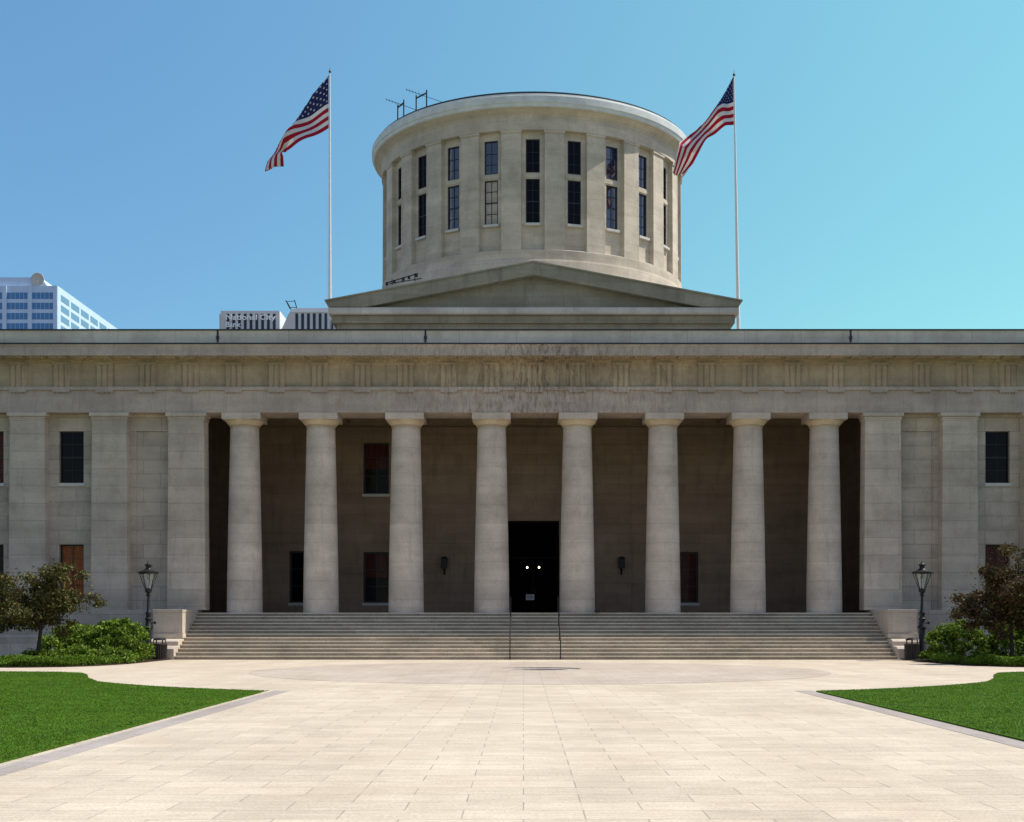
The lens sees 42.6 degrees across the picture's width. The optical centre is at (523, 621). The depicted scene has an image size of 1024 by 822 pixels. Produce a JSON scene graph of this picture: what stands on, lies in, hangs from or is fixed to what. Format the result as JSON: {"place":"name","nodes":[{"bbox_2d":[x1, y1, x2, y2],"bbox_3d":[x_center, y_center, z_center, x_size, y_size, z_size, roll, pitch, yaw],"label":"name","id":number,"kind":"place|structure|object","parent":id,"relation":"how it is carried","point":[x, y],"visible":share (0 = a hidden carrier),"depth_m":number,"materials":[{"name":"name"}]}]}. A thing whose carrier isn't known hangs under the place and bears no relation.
{"place":"outdoors","nodes":[
{"label":"outdoors","id":0,"kind":"place"},
{"bbox_2d":[0,671,268,762],"bbox_3d":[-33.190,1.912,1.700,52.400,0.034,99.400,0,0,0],"label":"lawn","id":1,"kind":"structure","parent":0,"point":[80,715],"depth_m":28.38,"materials":[{"name":"green plant"}]},
{"bbox_2d":[219,311,285,328],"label":"office building","id":2,"kind":"structure","parent":0,"point":[252,319],"depth_m":380.00,"materials":[{"name":"white concrete"}]},
{"bbox_2d":[232,314,234,328],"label":"slot window","id":3,"kind":"structure","parent":2,"relation":"in","point":[233,321],"depth_m":379.99,"materials":[{"name":"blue glass"}]},
{"bbox_2d":[238,314,240,328],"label":"slot window","id":4,"kind":"structure","parent":2,"relation":"in","point":[239,321],"depth_m":379.99,"materials":[{"name":"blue glass"}]},
{"bbox_2d":[244,314,246,328],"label":"slot window","id":5,"kind":"structure","parent":2,"relation":"in","point":[245,321],"depth_m":379.99,"materials":[{"name":"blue glass"}]},
{"bbox_2d":[255,314,257,328],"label":"slot window","id":6,"kind":"structure","parent":2,"relation":"in","point":[256,321],"depth_m":379.99,"materials":[{"name":"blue glass"}]},
{"bbox_2d":[261,314,263,328],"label":"slot window","id":7,"kind":"structure","parent":2,"relation":"in","point":[262,321],"depth_m":379.99,"materials":[{"name":"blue glass"}]},
{"bbox_2d":[267,314,269,328],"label":"slot window","id":8,"kind":"structure","parent":2,"relation":"in","point":[268,321],"depth_m":379.99,"materials":[{"name":"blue glass"}]},
{"bbox_2d":[273,314,275,328],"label":"slot window","id":9,"kind":"structure","parent":2,"relation":"in","point":[274,321],"depth_m":379.99,"materials":[{"name":"glass"}]},
{"bbox_2d":[0,660,1023,821],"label":"plaza","id":10,"kind":"structure","parent":0,"point":[784,750],"depth_m":18.67,"materials":[{"name":"beige stone"}]},
{"bbox_2d":[0,657,170,667],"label":"planting bed","id":11,"kind":"object","parent":10,"relation":"on","point":[104,664],"visible":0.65,"depth_m":56.90,"materials":[{"name":"soil"}]},
{"bbox_2d":[0,572,16,631],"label":"tree","id":12,"kind":"object","parent":11,"relation":"on","point":[3,602],"visible":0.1,"depth_m":60.24,"materials":[{"name":"green plant"}]},
{"bbox_2d":[19,645,59,657],"bbox_3d":[-21.963,1.477,59.942,2.285,0.850,2.085,0,0,0],"label":"leafy shrub","id":13,"kind":"object","parent":11,"relation":"on","point":[44,652],"visible":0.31,"depth_m":59.69,"materials":[{"name":"green plant"}]},
{"bbox_2d":[0,559,108,652],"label":"tree","id":14,"kind":"object","parent":11,"relation":"on","point":[48,601],"visible":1,"depth_m":59.22,"materials":[{"name":"green plant"}]},
{"bbox_2d":[37,621,103,655],"bbox_3d":[-21.786,0.925,63.458,3.210,1.949,3.454,0,0,27],"label":"leafy shrub","id":15,"kind":"object","parent":11,"relation":"on","point":[80,632],"visible":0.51,"depth_m":62.55,"materials":[{"name":"green plant"}]},
{"bbox_2d":[0,652,141,665],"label":"ground cover","id":16,"kind":"object","parent":11,"relation":"on","point":[27,660],"visible":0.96,"depth_m":56.33,"materials":[{"name":"green plant"}]},
{"bbox_2d":[60,644,97,655],"bbox_3d":[-20.235,1.441,59.934,1.608,0.915,1.722,0,0,0],"label":"leafy shrub","id":17,"kind":"object","parent":11,"relation":"on","point":[82,649],"visible":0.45,"depth_m":59.67,"materials":[{"name":"green plant"}]},
{"bbox_2d":[95,645,138,662],"bbox_3d":[-18.798,1.472,60.263,1.867,0.855,1.947,0,0,41],"label":"leafy shrub","id":18,"kind":"object","parent":11,"relation":"on","point":[126,655],"visible":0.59,"depth_m":60.03,"materials":[{"name":"green plant"}]},
{"bbox_2d":[86,617,155,661],"bbox_3d":[-19.429,0.823,63.003,3.563,2.154,3.721,0,0,0],"label":"leafy shrub","id":19,"kind":"object","parent":11,"relation":"on","point":[133,635],"visible":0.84,"depth_m":62.22,"materials":[{"name":"green plant"}]},
{"bbox_2d":[138,560,158,659],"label":"street lamp","id":20,"kind":"object","parent":11,"relation":"on","point":[148,569],"visible":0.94,"depth_m":65.69,"materials":[{"name":"black metal"}]},
{"bbox_2d":[0,691,287,775],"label":"paving border","id":21,"kind":"object","parent":10,"relation":"on","point":[13,767],"visible":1,"depth_m":21.65,"materials":[{"name":"grey stone"}]},
{"bbox_2d":[152,638,167,659],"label":"trash can","id":22,"kind":"object","parent":10,"relation":"on","point":[160,650],"visible":0.84,"depth_m":65.74,"materials":[{"name":"black metal"}]},
{"bbox_2d":[0,91,1023,659],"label":"capitol building","id":23,"kind":"structure","parent":10,"relation":"on","point":[560,377],"depth_m":72.35,"materials":[{"name":"stone"}]},
{"bbox_2d":[0,545,3,589],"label":"window","id":24,"kind":"structure","parent":23,"relation":"in","point":[1,546],"depth_m":72.98,"materials":[{"name":"glass"}]},
{"bbox_2d":[0,432,4,485],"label":"window","id":25,"kind":"structure","parent":23,"relation":"in","point":[2,483],"depth_m":73.04,"materials":[{"name":"glass"}]},
{"bbox_2d":[58,432,84,485],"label":"window","id":26,"kind":"structure","parent":23,"relation":"in","point":[72,443],"depth_m":72.98,"materials":[{"name":"glass"}]},
{"bbox_2d":[61,545,83,596],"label":"window","id":27,"kind":"structure","parent":23,"relation":"in","point":[71,554],"depth_m":73.04,"materials":[{"name":"paint"}]},
{"bbox_2d":[288,551,303,605],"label":"window","id":28,"kind":"structure","parent":23,"relation":"in","point":[296,557],"depth_m":82.32,"materials":[{"name":"glass"}]},
{"bbox_2d":[327,70,331,328],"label":"flagpole","id":29,"kind":"object","parent":23,"relation":"on","point":[329,290],"visible":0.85,"depth_m":83.94,"materials":[{"name":"white metal"}]},
{"bbox_2d":[265,76,328,171],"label":"flag","id":30,"kind":"object","parent":29,"relation":"attached to","point":[311,120],"visible":1,"depth_m":84.34,"materials":[{"name":"multicoloured fabric"}]},
{"bbox_2d":[362,552,388,605],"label":"window","id":31,"kind":"structure","parent":23,"relation":"in","point":[376,564],"depth_m":82.38,"materials":[{"name":"glass"}]},
{"bbox_2d":[362,443,389,496],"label":"window","id":32,"kind":"structure","parent":23,"relation":"in","point":[376,455],"depth_m":82.38,"materials":[{"name":"glass"}]},
{"bbox_2d":[395,205,400,250],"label":"window","id":33,"kind":"structure","parent":23,"relation":"in","point":[397,248],"depth_m":91.77,"materials":[{"name":"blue glass"}]},
{"bbox_2d":[399,168,400,198],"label":"window","id":34,"kind":"structure","parent":23,"relation":"in","point":[400,168],"depth_m":91.77,"materials":[{"name":"black glass"}]},
{"bbox_2d":[386,99,414,118],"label":"antenna frame","id":35,"kind":"object","parent":23,"relation":"on","point":[399,106],"visible":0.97,"depth_m":89.80,"materials":[{"name":"black metal"}]},
{"bbox_2d":[386,273,421,285],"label":"floodlight bar","id":36,"kind":"object","parent":23,"relation":"attached to","point":[403,278],"visible":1,"depth_m":80.17,"materials":[{"name":"black metal"}]},
{"bbox_2d":[415,193,425,240],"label":"window","id":37,"kind":"structure","parent":23,"relation":"in","point":[422,198],"depth_m":89.38,"materials":[{"name":"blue glass"}]},
{"bbox_2d":[419,155,426,188],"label":"window","id":38,"kind":"structure","parent":23,"relation":"in","point":[422,160],"depth_m":89.42,"materials":[{"name":"black glass"}]},
{"bbox_2d":[406,89,440,109],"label":"antenna frame","id":39,"kind":"object","parent":23,"relation":"on","point":[422,95],"visible":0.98,"depth_m":88.16,"materials":[{"name":"black metal"}]},
{"bbox_2d":[441,556,447,574],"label":"wall lantern","id":40,"kind":"object","parent":23,"relation":"attached to","point":[444,562],"depth_m":81.58,"materials":[{"name":"black metal"}]},
{"bbox_2d":[445,185,459,233],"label":"window","id":41,"kind":"structure","parent":23,"relation":"in","point":[453,192],"depth_m":87.63,"materials":[{"name":"blue glass"}]},
{"bbox_2d":[448,146,458,180],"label":"window","id":42,"kind":"structure","parent":23,"relation":"in","point":[453,153],"depth_m":87.69,"materials":[{"name":"blue glass"}]},
{"bbox_2d":[483,180,498,227],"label":"window","id":43,"kind":"structure","parent":23,"relation":"in","point":[491,225],"depth_m":86.53,"materials":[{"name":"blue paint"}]},
{"bbox_2d":[485,141,497,174],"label":"window","id":44,"kind":"structure","parent":23,"relation":"in","point":[491,148],"depth_m":86.59,"materials":[{"name":"blue glass"}]},
{"bbox_2d":[509,597,511,659],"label":"handrail","id":45,"kind":"object","parent":23,"relation":"on","point":[510,640],"visible":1,"depth_m":67.10,"materials":[{"name":"black metal"}]},
{"bbox_2d":[526,594,533,599],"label":"door notice","id":46,"kind":"object","parent":23,"relation":"attached to","point":[529,596],"depth_m":82.29,"materials":[{"name":"white"}]},
{"bbox_2d":[526,139,539,172],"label":"window","id":47,"kind":"structure","parent":23,"relation":"in","point":[532,145],"depth_m":86.25,"materials":[{"name":"black glass"}]},
{"bbox_2d":[525,179,540,225],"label":"window","id":48,"kind":"structure","parent":23,"relation":"in","point":[532,185],"depth_m":86.25,"materials":[{"name":"black glass"}]},
{"bbox_2d":[508,521,558,612],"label":"entrance door","id":49,"kind":"structure","parent":23,"relation":"in","point":[509,522],"depth_m":82.30,"materials":[{"name":"black metal"}]},
{"bbox_2d":[557,597,561,659],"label":"handrail","id":50,"kind":"object","parent":23,"relation":"on","point":[558,612],"visible":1,"depth_m":68.92,"materials":[{"name":"black metal"}]},
{"bbox_2d":[568,141,580,174],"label":"window","id":51,"kind":"structure","parent":23,"relation":"in","point":[574,148],"depth_m":86.63,"materials":[{"name":"black glass"}]},
{"bbox_2d":[567,180,582,227],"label":"window","id":52,"kind":"structure","parent":23,"relation":"in","point":[574,187],"depth_m":86.61,"materials":[{"name":"black glass"}]},
{"bbox_2d":[606,146,616,180],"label":"window","id":53,"kind":"structure","parent":23,"relation":"in","point":[611,153],"depth_m":87.67,"materials":[{"name":"glass"}]},
{"bbox_2d":[605,185,619,233],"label":"window","id":54,"kind":"structure","parent":23,"relation":"in","point":[611,192],"depth_m":87.63,"materials":[{"name":"blue glass"}]},
{"bbox_2d":[618,556,624,574],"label":"wall lantern","id":55,"kind":"object","parent":23,"relation":"attached to","point":[621,562],"depth_m":81.58,"materials":[{"name":"black metal"}]},
{"bbox_2d":[639,155,645,188],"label":"window","id":56,"kind":"structure","parent":23,"relation":"in","point":[642,160],"depth_m":89.42,"materials":[{"name":"blue glass"}]},
{"bbox_2d":[639,193,649,240],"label":"window","id":57,"kind":"structure","parent":23,"relation":"in","point":[642,198],"depth_m":89.38,"materials":[{"name":"blue glass"}]},
{"bbox_2d":[663,168,665,199],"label":"window","id":58,"kind":"structure","parent":23,"relation":"in","point":[664,170],"depth_m":91.81,"materials":[{"name":"black glass"}]},
{"bbox_2d":[664,206,669,250],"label":"window","id":59,"kind":"structure","parent":23,"relation":"in","point":[666,248],"depth_m":91.81,"materials":[{"name":"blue glass"}]},
{"bbox_2d":[680,552,699,605],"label":"window","id":60,"kind":"structure","parent":23,"relation":"in","point":[688,560],"depth_m":82.38,"materials":[{"name":"glass"}]},
{"bbox_2d":[733,73,739,328],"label":"flagpole","id":61,"kind":"object","parent":23,"relation":"on","point":[737,251],"visible":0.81,"depth_m":83.94,"materials":[{"name":"metal"}]},
{"bbox_2d":[673,76,733,175],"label":"flag","id":62,"kind":"object","parent":61,"relation":"attached to","point":[715,122],"visible":1,"depth_m":84.65,"materials":[{"name":"multicoloured fabric"}]},
{"bbox_2d":[985,545,1007,589],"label":"window","id":63,"kind":"structure","parent":23,"relation":"in","point":[988,548],"depth_m":73.04,"materials":[{"name":"glass"}]},
{"bbox_2d":[984,432,1011,485],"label":"window","id":64,"kind":"structure","parent":23,"relation":"in","point":[996,443],"depth_m":72.98,"materials":[{"name":"glass"}]},
{"bbox_2d":[497,667,579,669],"bbox_3d":[0.610,1.990,54.000,3.500,0.120,3.500,0,0,0],"label":"sunken disc","id":65,"kind":"object","parent":10,"relation":"in","point":[537,668],"visible":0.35,"depth_m":55.27,"materials":[{"name":"grey stone"}]},
{"bbox_2d":[248,662,830,683],"bbox_3d":[0.610,1.926,51.600,22.397,0.001,22.400,0,0,0],"label":"paved circle","id":66,"kind":"object","parent":10,"relation":"on","point":[586,673],"visible":1,"depth_m":48.95,"materials":[{"name":"concrete"}]},
{"bbox_2d":[797,691,1023,748],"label":"paving border","id":67,"kind":"object","parent":10,"relation":"on","point":[987,736],"visible":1,"depth_m":25.34,"materials":[{"name":"grey stone"}]},
{"bbox_2d":[900,659,1023,666],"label":"planting bed","id":68,"kind":"object","parent":10,"relation":"on","point":[951,663],"visible":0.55,"depth_m":58.88,"materials":[{"name":"soil"}]},
{"bbox_2d":[904,638,919,660],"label":"trash can","id":69,"kind":"object","parent":68,"relation":"on","point":[911,651],"visible":0.98,"depth_m":65.47,"materials":[{"name":"black metal"}]},
{"bbox_2d":[912,561,932,659],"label":"street lamp","id":70,"kind":"object","parent":68,"relation":"on","point":[921,570],"visible":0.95,"depth_m":65.67,"materials":[{"name":"black metal"}]},
{"bbox_2d":[917,619,992,660],"bbox_3d":[20.778,0.857,62.996,3.748,2.085,3.714,0,0,0],"label":"leafy shrub","id":71,"kind":"object","parent":68,"relation":"on","point":[948,635],"visible":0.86,"depth_m":62.53,"materials":[{"name":"green plant"}]},
{"bbox_2d":[930,653,1023,665],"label":"ground cover","id":72,"kind":"object","parent":68,"relation":"on","point":[995,659],"visible":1,"depth_m":57.39,"materials":[{"name":"green plant"}]},
{"bbox_2d":[944,542,1023,656],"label":"tree","id":73,"kind":"object","parent":68,"relation":"on","point":[1002,597],"visible":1,"depth_m":59.53,"materials":[{"name":"green plant"}]},
{"bbox_2d":[968,621,1023,656],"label":"leafy shrub","id":74,"kind":"object","parent":68,"relation":"on","point":[1018,637],"visible":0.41,"depth_m":61.97,"materials":[{"name":"green plant"}]},
{"bbox_2d":[0,0,1023,328],"label":"sky","id":75,"kind":"structure","parent":0,"point":[880,143],"materials":[{"name":"blue"}]},
{"bbox_2d":[816,671,1023,740],"bbox_3d":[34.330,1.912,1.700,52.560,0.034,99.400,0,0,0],"label":"lawn","id":76,"kind":"structure","parent":0,"point":[1015,737],"depth_m":30.09,"materials":[{"name":"green plant"}]},
{"label":"ground","id":77,"kind":"structure","parent":0,"visible":0},
{"bbox_2d":[0,277,116,328],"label":"office tower","id":78,"kind":"structure","parent":77,"relation":"on","point":[25,303],"depth_m":480.00,"materials":[{"name":"white concrete"}]},
{"bbox_2d":[7,293,27,298],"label":"window","id":79,"kind":"structure","parent":78,"relation":"in","point":[9,295],"depth_m":479.88,"materials":[{"name":"blue glass"}]},
{"bbox_2d":[7,303,27,308],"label":"window","id":80,"kind":"structure","parent":78,"relation":"in","point":[9,305],"depth_m":479.88,"materials":[{"name":"blue glass"}]},
{"bbox_2d":[7,313,27,318],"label":"window","id":81,"kind":"structure","parent":78,"relation":"in","point":[9,315],"depth_m":479.88,"materials":[{"name":"blue glass"}]},
{"bbox_2d":[7,323,27,328],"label":"window","id":82,"kind":"structure","parent":78,"relation":"in","point":[9,325],"depth_m":479.88,"materials":[{"name":"blue glass"}]},
{"bbox_2d":[31,273,43,285],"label":"satellite dish","id":83,"kind":"object","parent":78,"relation":"on","point":[37,279],"visible":1,"depth_m":480.32,"materials":[{"name":"white paint"}]},
{"bbox_2d":[32,293,52,298],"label":"window","id":84,"kind":"structure","parent":78,"relation":"in","point":[34,295],"depth_m":479.88,"materials":[{"name":"blue glass"}]},
{"bbox_2d":[32,303,52,308],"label":"window","id":85,"kind":"structure","parent":78,"relation":"in","point":[34,305],"depth_m":479.88,"materials":[{"name":"blue glass"}]},
{"bbox_2d":[32,313,52,318],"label":"window","id":86,"kind":"structure","parent":78,"relation":"in","point":[34,315],"depth_m":479.88,"materials":[{"name":"blue glass"}]},
{"bbox_2d":[32,323,52,328],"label":"window","id":87,"kind":"structure","parent":78,"relation":"in","point":[34,325],"depth_m":479.88,"materials":[{"name":"blue glass"}]},
{"bbox_2d":[61,295,68,305],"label":"window","id":88,"kind":"structure","parent":78,"relation":"in","point":[63,299],"depth_m":486.73,"materials":[{"name":"blue glass"}]},
{"bbox_2d":[61,305,68,315],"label":"window","id":89,"kind":"structure","parent":78,"relation":"in","point":[63,309],"depth_m":486.73,"materials":[{"name":"blue glass"}]},
{"bbox_2d":[61,315,68,325],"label":"window","id":90,"kind":"structure","parent":78,"relation":"in","point":[63,319],"depth_m":486.73,"materials":[{"name":"blue glass"}]},
{"bbox_2d":[71,302,78,312],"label":"window","id":91,"kind":"structure","parent":78,"relation":"in","point":[73,306],"depth_m":498.09,"materials":[{"name":"blue glass"}]},
{"bbox_2d":[71,312,78,322],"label":"window","id":92,"kind":"structure","parent":78,"relation":"in","point":[73,316],"depth_m":498.09,"materials":[{"name":"blue glass"}]},
{"bbox_2d":[71,322,78,328],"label":"window","id":93,"kind":"structure","parent":78,"relation":"in","point":[73,326],"depth_m":496.99,"materials":[{"name":"blue glass"}]},
{"bbox_2d":[81,309,88,319],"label":"window","id":94,"kind":"structure","parent":78,"relation":"in","point":[83,313],"depth_m":509.46,"materials":[{"name":"blue glass"}]},
{"bbox_2d":[81,319,88,328],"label":"window","id":95,"kind":"structure","parent":78,"relation":"in","point":[83,323],"depth_m":508.84,"materials":[{"name":"blue glass"}]},
{"bbox_2d":[90,316,97,325],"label":"window","id":96,"kind":"structure","parent":78,"relation":"in","point":[93,320],"depth_m":520.15,"materials":[{"name":"blue glass"}]},
{"bbox_2d":[99,322,106,328],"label":"window","id":97,"kind":"structure","parent":78,"relation":"in","point":[101,326],"depth_m":530.02,"materials":[{"name":"blue glass"}]},
{"bbox_2d":[282,308,335,328],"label":"office building","id":98,"kind":"structure","parent":77,"relation":"on","point":[306,318],"depth_m":360.00,"materials":[{"name":"grey concrete"}]},
{"bbox_2d":[285,300,296,309],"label":"roof davit","id":99,"kind":"object","parent":98,"relation":"on","point":[289,305],"visible":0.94,"depth_m":361.93,"materials":[{"name":"black metal"}]},
{"bbox_2d":[295,313,297,328],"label":"slot window","id":100,"kind":"structure","parent":98,"relation":"in","point":[296,314],"depth_m":359.94,"materials":[{"name":"black glass"}]},
{"bbox_2d":[301,313,303,328],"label":"slot window","id":101,"kind":"structure","parent":98,"relation":"in","point":[302,314],"depth_m":359.94,"materials":[{"name":"black glass"}]},
{"bbox_2d":[307,313,309,328],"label":"slot window","id":102,"kind":"structure","parent":98,"relation":"in","point":[308,314],"depth_m":359.94,"materials":[{"name":"black glass"}]},
{"bbox_2d":[313,313,315,328],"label":"slot window","id":103,"kind":"structure","parent":98,"relation":"in","point":[314,314],"depth_m":359.94,"materials":[{"name":"black glass"}]},
{"bbox_2d":[319,313,321,328],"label":"slot window","id":104,"kind":"structure","parent":98,"relation":"in","point":[320,314],"depth_m":359.94,"materials":[{"name":"black glass"}]},
{"bbox_2d":[324,313,326,328],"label":"slot window","id":105,"kind":"structure","parent":98,"relation":"in","point":[325,314],"depth_m":359.94,"materials":[{"name":"black glass"}]}
]}

